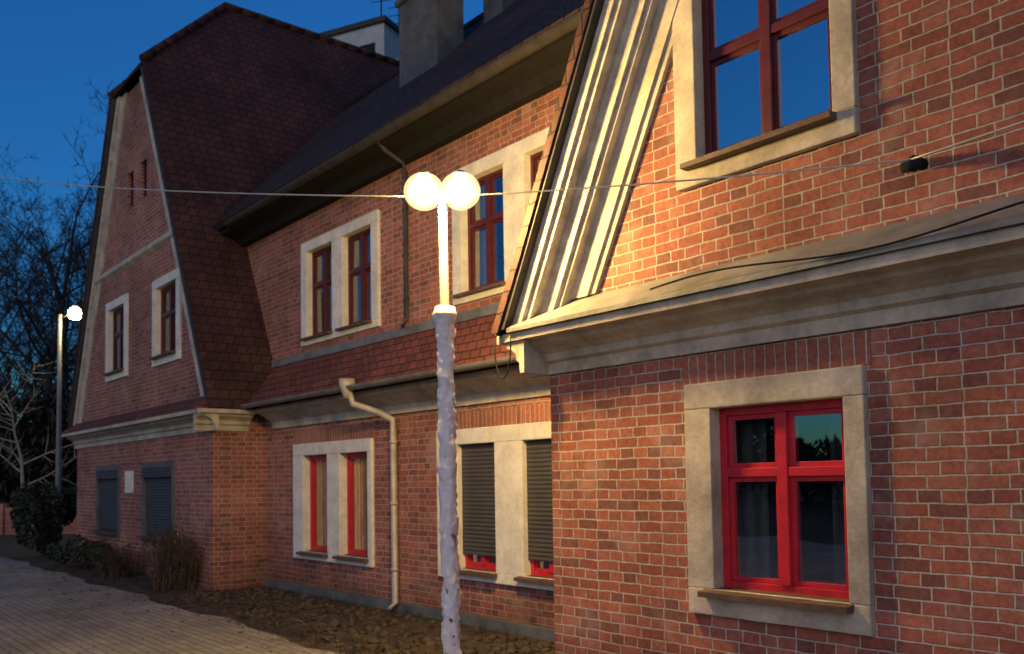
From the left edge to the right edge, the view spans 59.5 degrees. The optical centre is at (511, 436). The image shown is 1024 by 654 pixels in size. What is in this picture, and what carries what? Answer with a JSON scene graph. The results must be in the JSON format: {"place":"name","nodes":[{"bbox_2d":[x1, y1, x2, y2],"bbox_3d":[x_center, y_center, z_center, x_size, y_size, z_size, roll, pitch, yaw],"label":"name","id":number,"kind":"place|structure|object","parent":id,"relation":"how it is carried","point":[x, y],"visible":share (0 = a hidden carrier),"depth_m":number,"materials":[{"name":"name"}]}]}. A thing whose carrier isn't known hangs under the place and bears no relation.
{"place":"outdoors","nodes":[
{"label":"outdoors","id":0,"kind":"place"},
{"bbox_2d":[0,558,338,653],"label":"pavement","id":1,"kind":"structure","parent":0,"point":[37,616],"depth_m":10.21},
{"bbox_2d":[0,534,480,561],"bbox_3d":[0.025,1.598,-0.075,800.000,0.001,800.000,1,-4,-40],"label":"ground","id":2,"kind":"structure","parent":0,"point":[11,548],"depth_m":22.35,"materials":[{"name":"green soil"}]},
{"bbox_2d":[0,194,56,394],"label":"bare tree","id":3,"kind":"object","parent":2,"relation":"on","point":[15,321],"visible":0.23,"depth_m":57.48,"materials":[{"name":"brown plant"}]},
{"bbox_2d":[0,142,59,370],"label":"bare tree","id":4,"kind":"object","parent":2,"relation":"on","point":[21,242],"visible":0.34,"depth_m":46.59,"materials":[{"name":"brown plant"}]},
{"bbox_2d":[0,356,75,533],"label":"pale bark tree","id":5,"kind":"object","parent":2,"relation":"on","point":[22,464],"visible":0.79,"depth_m":28.18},
{"bbox_2d":[0,343,76,505],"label":"distant undergrowth","id":6,"kind":"object","parent":2,"relation":"on","point":[34,440],"visible":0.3,"depth_m":32.13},
{"bbox_2d":[0,503,76,534],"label":"garden wall","id":7,"kind":"structure","parent":2,"relation":"on","point":[6,522],"depth_m":29.77,"materials":[{"name":"brick"}]},
{"bbox_2d":[0,221,83,423],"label":"bare tree","id":8,"kind":"object","parent":2,"relation":"on","point":[31,354],"visible":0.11,"depth_m":47.56,"materials":[{"name":"brown plant"}]},
{"bbox_2d":[9,481,76,555],"bbox_3d":[-10.869,1.886,20.570,1.810,1.749,1.337,9,-10,-75],"label":"evergreen shrub","id":9,"kind":"object","parent":2,"relation":"on","point":[50,513],"visible":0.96,"depth_m":20.41,"materials":[{"name":"green plant"}]},
{"bbox_2d":[0,188,92,429],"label":"bare tree","id":10,"kind":"object","parent":2,"relation":"on","point":[27,346],"visible":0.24,"depth_m":42.01,"materials":[{"name":"brown plant"}]},
{"bbox_2d":[6,235,89,380],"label":"bare tree","id":11,"kind":"object","parent":2,"relation":"on","point":[53,294],"visible":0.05,"depth_m":57.07,"materials":[{"name":"brown plant"}]},
{"bbox_2d":[0,175,98,424],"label":"bare tree","id":12,"kind":"object","parent":2,"relation":"on","point":[64,332],"visible":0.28,"depth_m":43.43,"materials":[{"name":"brown plant"}]},
{"bbox_2d":[0,77,113,497],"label":"bare tree","id":13,"kind":"object","parent":2,"relation":"on","point":[52,353],"visible":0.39,"depth_m":37.93,"materials":[{"name":"brown plant"}]},
{"bbox_2d":[55,305,80,540],"bbox_3d":[-12.893,-0.411,26.092,0.745,6.884,0.390,-1,-3,12],"label":"street lamp","id":14,"kind":"object","parent":2,"relation":"on","point":[74,313],"visible":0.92,"depth_m":26.04,"materials":[{"name":"white"}]},
{"bbox_2d":[77,81,211,590],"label":"gable wall","id":15,"kind":"structure","parent":2,"relation":"on","point":[136,227],"depth_m":16.20,"materials":[{"name":"red brick"}]},
{"bbox_2d":[96,465,120,537],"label":"window surround","id":16,"kind":"object","parent":15,"relation":"attached to","point":[109,468],"visible":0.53,"depth_m":17.39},
{"bbox_2d":[91,530,117,534],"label":"window sill","id":17,"kind":"structure","parent":16,"relation":"attached to","point":[106,532],"depth_m":17.34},
{"bbox_2d":[96,470,117,478],"bbox_3d":[-7.897,0.750,17.496,0.080,0.158,1.350,1,-4,-40],"label":"shutter box","id":18,"kind":"object","parent":16,"relation":"attached to","point":[112,474],"visible":1,"depth_m":17.36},
{"bbox_2d":[100,479,117,529],"bbox_3d":[-7.849,1.245,17.506,0.025,1.149,1.346,1,-4,-40],"label":"roller blind","id":19,"kind":"object","parent":16,"relation":"attached to","point":[108,503],"visible":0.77,"depth_m":17.54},
{"bbox_2d":[105,293,128,382],"bbox_3d":[-7.539,-1.867,17.235,0.175,1.550,1.350,1,-4,-40],"label":"window surround","id":20,"kind":"object","parent":15,"relation":"attached to","point":[111,307],"visible":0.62,"depth_m":17.31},
{"bbox_2d":[113,306,123,369],"bbox_3d":[-7.505,-1.866,17.263,0.087,1.230,1.018,1,-4,-40],"label":"window frame","id":21,"kind":"object","parent":20,"relation":"in","point":[117,335],"visible":0.45,"depth_m":17.54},
{"bbox_2d":[125,471,133,492],"bbox_3d":[-7.030,0.836,16.453,0.030,0.400,0.450,1,-4,-40],"label":"wall plaque","id":22,"kind":"object","parent":15,"relation":"attached to","point":[129,481],"depth_m":16.39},
{"bbox_2d":[131,173,133,206],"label":"window frame","id":23,"kind":"object","parent":15,"relation":"attached to","point":[132,191],"visible":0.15,"depth_m":16.88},
{"bbox_2d":[94,230,172,284],"bbox_3d":[-6.998,-3.277,16.500,0.070,0.200,4.800,1,-4,-40],"label":"string course","id":24,"kind":"object","parent":15,"relation":"attached to","point":[146,250],"visible":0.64,"depth_m":16.27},
{"bbox_2d":[61,408,218,448],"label":"cornice","id":25,"kind":"structure","parent":15,"relation":"attached to","point":[172,424],"depth_m":15.55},
{"bbox_2d":[61,396,207,433],"bbox_3d":[-7.035,-0.350,16.281,0.320,0.247,7.880,1,-4,-40],"label":"cornice ledge","id":26,"kind":"object","parent":25,"relation":"on","point":[185,405],"visible":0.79,"depth_m":15.34,"materials":[{"name":"tile"}]},
{"bbox_2d":[73,97,121,425],"bbox_3d":[-7.020,-3.455,16.531,0.090,6.180,7.960,1,-4,-40],"label":"bargeboard","id":27,"kind":"object","parent":26,"relation":"on","point":[101,230],"visible":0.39,"depth_m":18.14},
{"bbox_2d":[77,75,203,423],"bbox_3d":[-7.002,-3.495,16.549,0.040,6.100,7.880,1,-4,-40],"label":"rake band","id":28,"kind":"object","parent":27,"relation":"attached to","point":[104,244],"visible":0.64,"depth_m":17.41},
{"bbox_2d":[144,162,146,196],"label":"window frame","id":29,"kind":"object","parent":15,"relation":"attached to","point":[145,178],"visible":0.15,"depth_m":16.29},
{"bbox_2d":[141,461,174,544],"bbox_3d":[-5.977,1.125,15.274,0.160,1.380,1.620,1,-4,-40],"label":"window surround","id":30,"kind":"object","parent":15,"relation":"attached to","point":[171,464],"visible":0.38,"depth_m":15.18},
{"bbox_2d":[142,467,170,477],"bbox_3d":[-6.039,0.615,15.254,0.080,0.158,1.420,1,-4,-40],"label":"shutter box","id":31,"kind":"object","parent":30,"relation":"attached to","point":[156,472],"visible":1,"depth_m":15.16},
{"bbox_2d":[146,477,170,535],"bbox_3d":[-5.991,1.110,15.264,0.025,1.149,1.416,1,-4,-40],"label":"roller blind","id":32,"kind":"object","parent":30,"relation":"attached to","point":[158,501],"visible":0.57,"depth_m":15.31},
{"bbox_2d":[152,267,181,367],"bbox_3d":[-5.754,-1.972,15.080,0.175,1.500,1.350,1,-4,-40],"label":"window surround","id":33,"kind":"object","parent":15,"relation":"attached to","point":[164,281],"visible":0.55,"depth_m":15.15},
{"bbox_2d":[149,350,175,359],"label":"window sill","id":34,"kind":"structure","parent":33,"relation":"attached to","point":[162,355],"depth_m":14.90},
{"bbox_2d":[161,282,175,353],"bbox_3d":[-5.720,-1.971,15.108,0.087,1.180,1.018,1,-4,-40],"label":"window frame","id":35,"kind":"object","parent":33,"relation":"in","point":[170,314],"visible":0.46,"depth_m":15.20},
{"bbox_2d":[67,10,478,428],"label":"wing roof","id":36,"kind":"structure","parent":15,"relation":"on","point":[240,103],"depth_m":16.05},
{"bbox_2d":[69,66,205,427],"bbox_3d":[-7.043,-3.431,16.511,0.150,6.230,8.050,1,-4,-40],"label":"verge board","id":37,"kind":"object","parent":36,"relation":"attached to","point":[96,231],"visible":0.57,"depth_m":17.59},
{"bbox_2d":[107,2,398,96],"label":"ridge tiles","id":38,"kind":"object","parent":36,"relation":"on","point":[154,50],"visible":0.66,"depth_m":18.11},
{"bbox_2d":[240,355,517,408],"bbox_3d":[-1.652,-0.616,10.597,0.120,0.060,7.550,1,-4,-40],"label":"gutter","id":39,"kind":"object","parent":36,"relation":"attached to","point":[457,368],"visible":0.66,"depth_m":10.28,"materials":[{"name":"metal"}]},
{"bbox_2d":[250,314,518,407],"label":"skirt roof","id":40,"kind":"structure","parent":36,"relation":"attached to","point":[474,339],"depth_m":11.05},
{"bbox_2d":[247,87,560,359],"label":"wall","id":41,"kind":"structure","parent":36,"relation":"attached to","point":[275,259],"depth_m":11.44,"materials":[{"name":"red brick"}]},
{"bbox_2d":[301,209,380,346],"bbox_3d":[-2.386,-2.152,12.583,0.175,1.540,2.200,1,-4,-40],"label":"window surround","id":42,"kind":"object","parent":41,"relation":"attached to","point":[336,239],"visible":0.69,"depth_m":12.47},
{"bbox_2d":[300,331,332,340],"bbox_3d":[-2.774,-1.452,12.942,0.210,0.057,0.870,1,-4,-40],"label":"window sill","id":43,"kind":"structure","parent":42,"relation":"attached to","point":[318,335],"depth_m":12.82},
{"bbox_2d":[312,245,331,334],"bbox_3d":[-2.693,-2.107,13.022,0.087,1.280,0.778,1,-4,-40],"label":"window frame","id":44,"kind":"object","parent":42,"relation":"in","point":[325,284],"visible":0.56,"depth_m":13.02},
{"bbox_2d":[335,320,371,331],"bbox_3d":[-2.092,-1.502,12.119,0.210,0.057,0.870,1,-4,-40],"label":"window sill","id":45,"kind":"structure","parent":42,"relation":"attached to","point":[353,325],"depth_m":12.03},
{"bbox_2d":[348,228,370,324],"bbox_3d":[-2.011,-2.156,12.199,0.087,1.280,0.778,1,-4,-40],"label":"window frame","id":46,"kind":"object","parent":42,"relation":"in","point":[362,270],"visible":0.67,"depth_m":12.20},
{"bbox_2d":[358,240,360,320],"bbox_3d":[-1.916,-2.154,12.278,0.024,1.280,0.770,1,-4,-40],"label":"curtain","id":47,"kind":"object","parent":41,"relation":"hanging from","point":[359,310],"visible":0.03,"depth_m":12.54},
{"bbox_2d":[272,302,499,367],"bbox_3d":[-1.273,-1.318,11.116,0.060,0.120,8.600,1,-4,-40],"label":"skirt flashing","id":48,"kind":"object","parent":41,"relation":"attached to","point":[474,313],"visible":0.29,"depth_m":11.55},
{"bbox_2d":[377,141,408,327],"bbox_3d":[-1.464,-2.484,11.027,0.429,2.276,0.060,1,-4,-40],"label":"downpipe","id":49,"kind":"object","parent":41,"relation":"attached to","point":[405,227],"visible":1,"depth_m":11.11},
{"bbox_2d":[220,29,576,246],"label":"eave soffit","id":50,"kind":"structure","parent":41,"relation":"attached to","point":[533,76],"depth_m":10.53,"materials":[{"name":"wood"}]},
{"bbox_2d":[478,186,486,285],"bbox_3d":[-0.144,-2.293,10.140,0.024,1.300,0.770,1,-4,-40],"label":"curtain","id":51,"kind":"object","parent":41,"relation":"hanging from","point":[482,242],"visible":0.09,"depth_m":10.38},
{"bbox_2d":[451,127,549,305],"bbox_3d":[0.083,-2.347,9.604,0.175,1.570,2.250,1,-4,-40],"label":"window surround","id":52,"kind":"object","parent":41,"relation":"attached to","point":[512,160],"visible":0.26,"depth_m":9.66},
{"bbox_2d":[453,281,505,298],"bbox_3d":[-0.320,-1.630,9.980,0.210,0.057,0.870,1,-4,-40],"label":"window sill","id":53,"kind":"structure","parent":52,"relation":"attached to","point":[480,289],"depth_m":9.88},
{"bbox_2d":[467,168,503,289],"bbox_3d":[-0.239,-2.295,10.061,0.087,1.300,0.778,1,-4,-40],"label":"window frame","id":54,"kind":"object","parent":52,"relation":"in","point":[491,220],"visible":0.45,"depth_m":10.05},
{"bbox_2d":[530,150,542,190],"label":"window frame","id":55,"kind":"object","parent":52,"relation":"in","point":[535,159],"visible":0.09,"depth_m":9.47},
{"bbox_2d":[212,413,265,590],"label":"wing side wall","id":56,"kind":"structure","parent":2,"relation":"on","point":[238,509],"depth_m":13.65,"materials":[{"name":"red brick"}]},
{"bbox_2d":[193,408,255,430],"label":"cornice","id":57,"kind":"structure","parent":56,"relation":"attached to","point":[234,419],"depth_m":13.44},
{"bbox_2d":[24,558,554,653],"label":"soil bed","id":58,"kind":"object","parent":2,"relation":"on","point":[414,626],"visible":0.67,"depth_m":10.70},
{"bbox_2d":[44,534,121,571],"bbox_3d":[-8.119,2.184,16.962,0.799,0.692,3.334,1,-4,-40],"label":"shrub","id":59,"kind":"object","parent":58,"relation":"on","point":[60,553],"visible":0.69,"depth_m":16.94,"materials":[{"name":"green plant"}]},
{"bbox_2d":[86,539,145,578],"bbox_3d":[-6.842,2.108,15.468,1.049,0.673,1.204,1,-4,-40],"label":"bare shrub","id":60,"kind":"object","parent":58,"relation":"on","point":[124,564],"visible":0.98,"depth_m":15.42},
{"bbox_2d":[133,523,205,591],"bbox_3d":[-5.175,1.829,13.649,1.047,1.006,1.601,0,-3,-25],"label":"bare shrub","id":61,"kind":"object","parent":58,"relation":"on","point":[170,574],"visible":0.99,"depth_m":13.54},
{"bbox_2d":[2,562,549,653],"bbox_3d":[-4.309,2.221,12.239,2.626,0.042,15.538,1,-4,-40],"label":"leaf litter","id":62,"kind":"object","parent":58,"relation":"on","point":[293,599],"visible":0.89,"depth_m":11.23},
{"bbox_2d":[161,584,554,653],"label":"grass tufts","id":63,"kind":"object","parent":58,"relation":"on","point":[359,650],"visible":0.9,"depth_m":9.72,"materials":[{"name":"brown plant"}]},
{"bbox_2d":[410,170,473,653],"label":"street lamp","id":64,"kind":"object","parent":58,"relation":"on","point":[444,314],"visible":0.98,"depth_m":6.37,"materials":[{"name":"white"}]},
{"bbox_2d":[265,578,554,641],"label":"plinth","id":65,"kind":"structure","parent":2,"relation":"on","point":[535,632],"depth_m":10.53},
{"bbox_2d":[266,395,554,628],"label":"wall","id":66,"kind":"structure","parent":2,"relation":"on","point":[420,581],"depth_m":10.92,"materials":[{"name":"red brick"}]},
{"bbox_2d":[293,438,374,567],"bbox_3d":[-2.435,0.895,12.321,0.175,1.650,2.220,1,-4,-40],"label":"window surround","id":67,"kind":"object","parent":66,"relation":"attached to","point":[335,452],"visible":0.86,"depth_m":12.19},
{"bbox_2d":[296,550,327,557],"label":"window sill","id":68,"kind":"structure","parent":67,"relation":"attached to","point":[311,553],"depth_m":12.54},
{"bbox_2d":[310,455,326,551],"bbox_3d":[-2.665,0.946,12.692,0.055,1.370,0.738,1,-4,-40],"label":"window frame","id":69,"kind":"object","parent":67,"relation":"in","point":[313,460],"visible":0.63,"depth_m":12.91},
{"bbox_2d":[316,460,326,545],"bbox_3d":[-2.629,0.947,12.723,0.024,1.370,0.730,1,-4,-40],"label":"curtain","id":70,"kind":"object","parent":67,"relation":"hanging from","point":[321,503],"visible":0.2,"depth_m":12.85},
{"bbox_2d":[332,554,368,562],"bbox_3d":[-2.069,1.595,11.769,0.210,0.057,0.830,1,-4,-40],"label":"window sill","id":71,"kind":"structure","parent":67,"relation":"attached to","point":[354,558],"depth_m":11.71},
{"bbox_2d":[347,452,367,555],"bbox_3d":[-1.977,0.896,11.861,0.055,1.370,0.738,1,-4,-40],"label":"window frame","id":72,"kind":"object","parent":67,"relation":"in","point":[350,513],"visible":0.48,"depth_m":12.08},
{"bbox_2d":[353,458,367,549],"bbox_3d":[-1.940,0.897,11.892,0.024,1.370,0.730,1,-4,-40],"label":"curtain","id":73,"kind":"object","parent":67,"relation":"hanging from","point":[360,504],"visible":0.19,"depth_m":12.00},
{"bbox_2d":[294,423,374,444],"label":"brick lintel","id":74,"kind":"structure","parent":66,"relation":"attached to","point":[360,431],"depth_m":12.22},
{"bbox_2d":[339,378,398,611],"bbox_3d":[-1.752,0.709,10.974,0.725,2.848,0.194,-1,-3,6],"label":"downpipe","id":75,"kind":"object","parent":66,"relation":"attached to","point":[393,440],"visible":0.98,"depth_m":10.91,"materials":[{"name":"metal"}]},
{"bbox_2d":[255,365,550,428],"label":"cornice","id":76,"kind":"structure","parent":66,"relation":"attached to","point":[482,387],"depth_m":10.55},
{"bbox_2d":[437,402,550,429],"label":"brick lintel","id":77,"kind":"structure","parent":66,"relation":"attached to","point":[532,413],"depth_m":9.42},
{"bbox_2d":[436,421,553,590],"bbox_3d":[0.000,0.713,9.383,0.175,1.660,2.500,1,-4,-40],"label":"window surround","id":78,"kind":"object","parent":66,"relation":"attached to","point":[511,514],"visible":0.34,"depth_m":9.30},
{"bbox_2d":[461,443,495,556],"bbox_3d":[-0.337,0.687,9.775,0.025,1.219,0.666,1,-4,-40],"label":"roller blind","id":79,"kind":"object","parent":78,"relation":"attached to","point":[478,499],"visible":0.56,"depth_m":9.79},
{"bbox_2d":[459,567,497,577],"bbox_3d":[-0.374,1.472,9.723,0.210,0.057,0.770,1,-4,-40],"label":"window sill","id":80,"kind":"structure","parent":78,"relation":"attached to","point":[486,574],"depth_m":9.61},
{"bbox_2d":[465,554,495,570],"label":"window frame","id":81,"kind":"object","parent":78,"relation":"in","point":[486,563],"visible":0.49,"depth_m":9.78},
{"bbox_2d":[513,575,553,585],"bbox_3d":[0.337,1.421,8.865,0.210,0.057,0.760,1,-4,-40],"label":"window sill","id":82,"kind":"structure","parent":78,"relation":"attached to","point":[530,579],"depth_m":8.89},
{"bbox_2d":[526,439,553,561],"bbox_3d":[0.374,0.635,8.917,0.025,1.219,0.656,1,-4,-40],"label":"roller blind","id":83,"kind":"object","parent":78,"relation":"attached to","point":[539,500],"visible":0.56,"depth_m":9.01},
{"bbox_2d":[531,560,553,576],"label":"window frame","id":84,"kind":"object","parent":78,"relation":"in","point":[537,569],"visible":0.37,"depth_m":9.05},
{"bbox_2d":[491,0,593,335],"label":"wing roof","id":85,"kind":"structure","parent":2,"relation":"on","point":[552,131],"depth_m":6.44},
{"bbox_2d":[212,0,584,237],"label":"roof","id":86,"kind":"structure","parent":85,"relation":"attached to","point":[515,24],"depth_m":11.97,"materials":[{"name":"tile"}]},
{"bbox_2d":[223,10,581,226],"bbox_3d":[-1.440,-3.642,10.662,0.150,0.075,9.900,1,-4,-40],"label":"gutter","id":87,"kind":"object","parent":86,"relation":"attached to","point":[540,41],"visible":1,"depth_m":9.99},
{"bbox_2d":[340,12,482,111],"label":"roof ridge","id":88,"kind":"structure","parent":86,"relation":"on","point":[473,21],"depth_m":17.16,"materials":[{"name":"metal"}]},
{"bbox_2d":[394,0,514,87],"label":"chimney","id":89,"kind":"object","parent":86,"relation":"on","point":[431,33],"visible":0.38,"depth_m":13.33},
{"bbox_2d":[497,336,548,374],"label":"cornice","id":90,"kind":"structure","parent":85,"relation":"attached to","point":[530,358],"depth_m":6.75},
{"bbox_2d":[500,0,604,330],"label":"verge board","id":91,"kind":"object","parent":85,"relation":"attached to","point":[568,109],"visible":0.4,"depth_m":6.42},
{"bbox_2d":[512,0,616,324],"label":"bargeboard","id":92,"kind":"object","parent":85,"relation":"attached to","point":[603,26],"depth_m":6.39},
{"bbox_2d":[525,0,631,319],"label":"bargeboard","id":93,"kind":"object","parent":85,"relation":"attached to","point":[603,72],"depth_m":6.36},
{"bbox_2d":[540,0,647,312],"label":"bargeboard","id":94,"kind":"object","parent":85,"relation":"attached to","point":[630,33],"visible":0.2,"depth_m":6.33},
{"bbox_2d":[557,0,659,307],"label":"bargeboard","id":95,"kind":"object","parent":85,"relation":"attached to","point":[615,128],"visible":0.2,"depth_m":6.29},
{"bbox_2d":[570,0,677,299],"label":"rake band","id":96,"kind":"object","parent":85,"relation":"attached to","point":[639,101],"visible":0.4,"depth_m":6.24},
{"bbox_2d":[589,28,672,294],"bbox_3d":[2.734,-4.239,4.016,0.040,6.100,8.020,1,-4,-40],"label":"rake band","id":97,"kind":"object","parent":85,"relation":"attached to","point":[637,152],"visible":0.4,"depth_m":6.21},
{"bbox_2d":[0,0,482,421],"label":"sky","id":98,"kind":"structure","parent":0,"point":[49,49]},
{"bbox_2d":[320,0,398,59],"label":"apartment block","id":99,"kind":"structure","parent":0,"point":[379,34],"depth_m":59.30,"materials":[{"name":"paint"}]},
{"bbox_2d":[360,42,374,51],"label":"windows","id":100,"kind":"structure","parent":99,"relation":"in","point":[371,46],"depth_m":59.03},
{"bbox_2d":[355,236,370,321],"bbox_3d":[-2.182,-2.095,13.445,0.001,1.880,1.570,1,-4,-40],"label":"room interior","id":101,"kind":"object","parent":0,"point":[356,261],"depth_m":13.66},
{"bbox_2d":[496,178,503,280],"bbox_3d":[0.272,-2.283,10.484,0.001,1.900,1.570,1,-4,-40],"label":"room interior","id":102,"kind":"object","parent":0,"point":[500,231],"depth_m":10.99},
{"bbox_2d":[550,0,1023,653],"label":"wing wall","id":103,"kind":"structure","parent":0,"point":[946,428],"depth_m":4.83,"materials":[{"name":"brick"}]},
{"bbox_2d":[494,201,1023,378],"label":"wall cable","id":104,"kind":"object","parent":103,"relation":"attached to","point":[922,234],"depth_m":4.69,"materials":[{"name":"metal"}]},
{"bbox_2d":[500,224,1023,377],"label":"cornice","id":105,"kind":"structure","parent":103,"relation":"attached to","point":[974,273],"depth_m":5.02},
{"bbox_2d":[506,193,1023,332],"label":"cornice ledge","id":106,"kind":"object","parent":105,"relation":"on","point":[626,297],"visible":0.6,"depth_m":4.96,"materials":[{"name":"metal"}]},
{"bbox_2d":[672,0,859,191],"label":"window surround","id":107,"kind":"object","parent":103,"relation":"attached to","point":[688,83],"visible":0.64,"depth_m":5.54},
{"bbox_2d":[680,110,836,170],"bbox_3d":[1.500,-1.773,5.432,0.210,0.057,1.060,1,-4,-40],"label":"window sill","id":108,"kind":"structure","parent":107,"relation":"attached to","point":[778,134],"depth_m":5.32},
{"bbox_2d":[701,0,831,154],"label":"window frame","id":109,"kind":"object","parent":107,"relation":"in","point":[767,33],"visible":0.59,"depth_m":5.49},
{"bbox_2d":[714,0,829,148],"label":"window glass","id":110,"kind":"object","parent":109,"relation":"in","point":[804,72],"visible":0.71,"depth_m":5.58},
{"bbox_2d":[683,330,871,384],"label":"brick lintel","id":111,"kind":"structure","parent":103,"relation":"attached to","point":[835,350],"depth_m":5.30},
{"bbox_2d":[684,365,875,635],"bbox_3d":[1.584,0.371,5.359,0.175,1.465,1.240,1,-4,-40],"label":"window surround","id":112,"kind":"object","parent":103,"relation":"attached to","point":[704,403],"visible":0.77,"depth_m":5.28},
{"bbox_2d":[697,587,853,613],"bbox_3d":[1.562,0.952,5.280,0.210,0.057,1.010,1,-4,-40],"label":"window sill","id":113,"kind":"structure","parent":112,"relation":"attached to","point":[788,602],"depth_m":5.19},
{"bbox_2d":[719,398,848,598],"bbox_3d":[1.643,0.369,5.357,0.087,1.135,0.918,1,-4,-40],"label":"window frame","id":114,"kind":"object","parent":112,"relation":"in","point":[787,471],"visible":0.77,"depth_m":5.34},
{"bbox_2d":[737,413,845,583],"bbox_3d":[1.738,0.372,5.436,0.024,1.135,0.910,1,-4,-40],"label":"curtain","id":115,"kind":"object","parent":112,"relation":"hanging from","point":[753,512],"visible":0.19,"depth_m":5.65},
{"bbox_2d":[766,414,834,582],"bbox_3d":[2.154,0.381,5.780,0.001,1.735,1.710,1,-4,-40],"label":"room interior","id":116,"kind":"object","parent":103,"relation":"attached to","point":[816,517],"depth_m":5.96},
{"bbox_2d":[900,155,928,173],"bbox_3d":[2.084,-1.402,4.620,0.151,0.090,0.100,1,-4,-40],"label":"wall bracket","id":117,"kind":"object","parent":103,"relation":"attached to","point":[915,165],"depth_m":4.58,"materials":[{"name":"metal"}]},
{"bbox_2d":[0,121,1023,197],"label":"overhead cable","id":118,"kind":"object","parent":117,"relation":"attached to","point":[1012,125],"visible":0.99,"depth_m":5.73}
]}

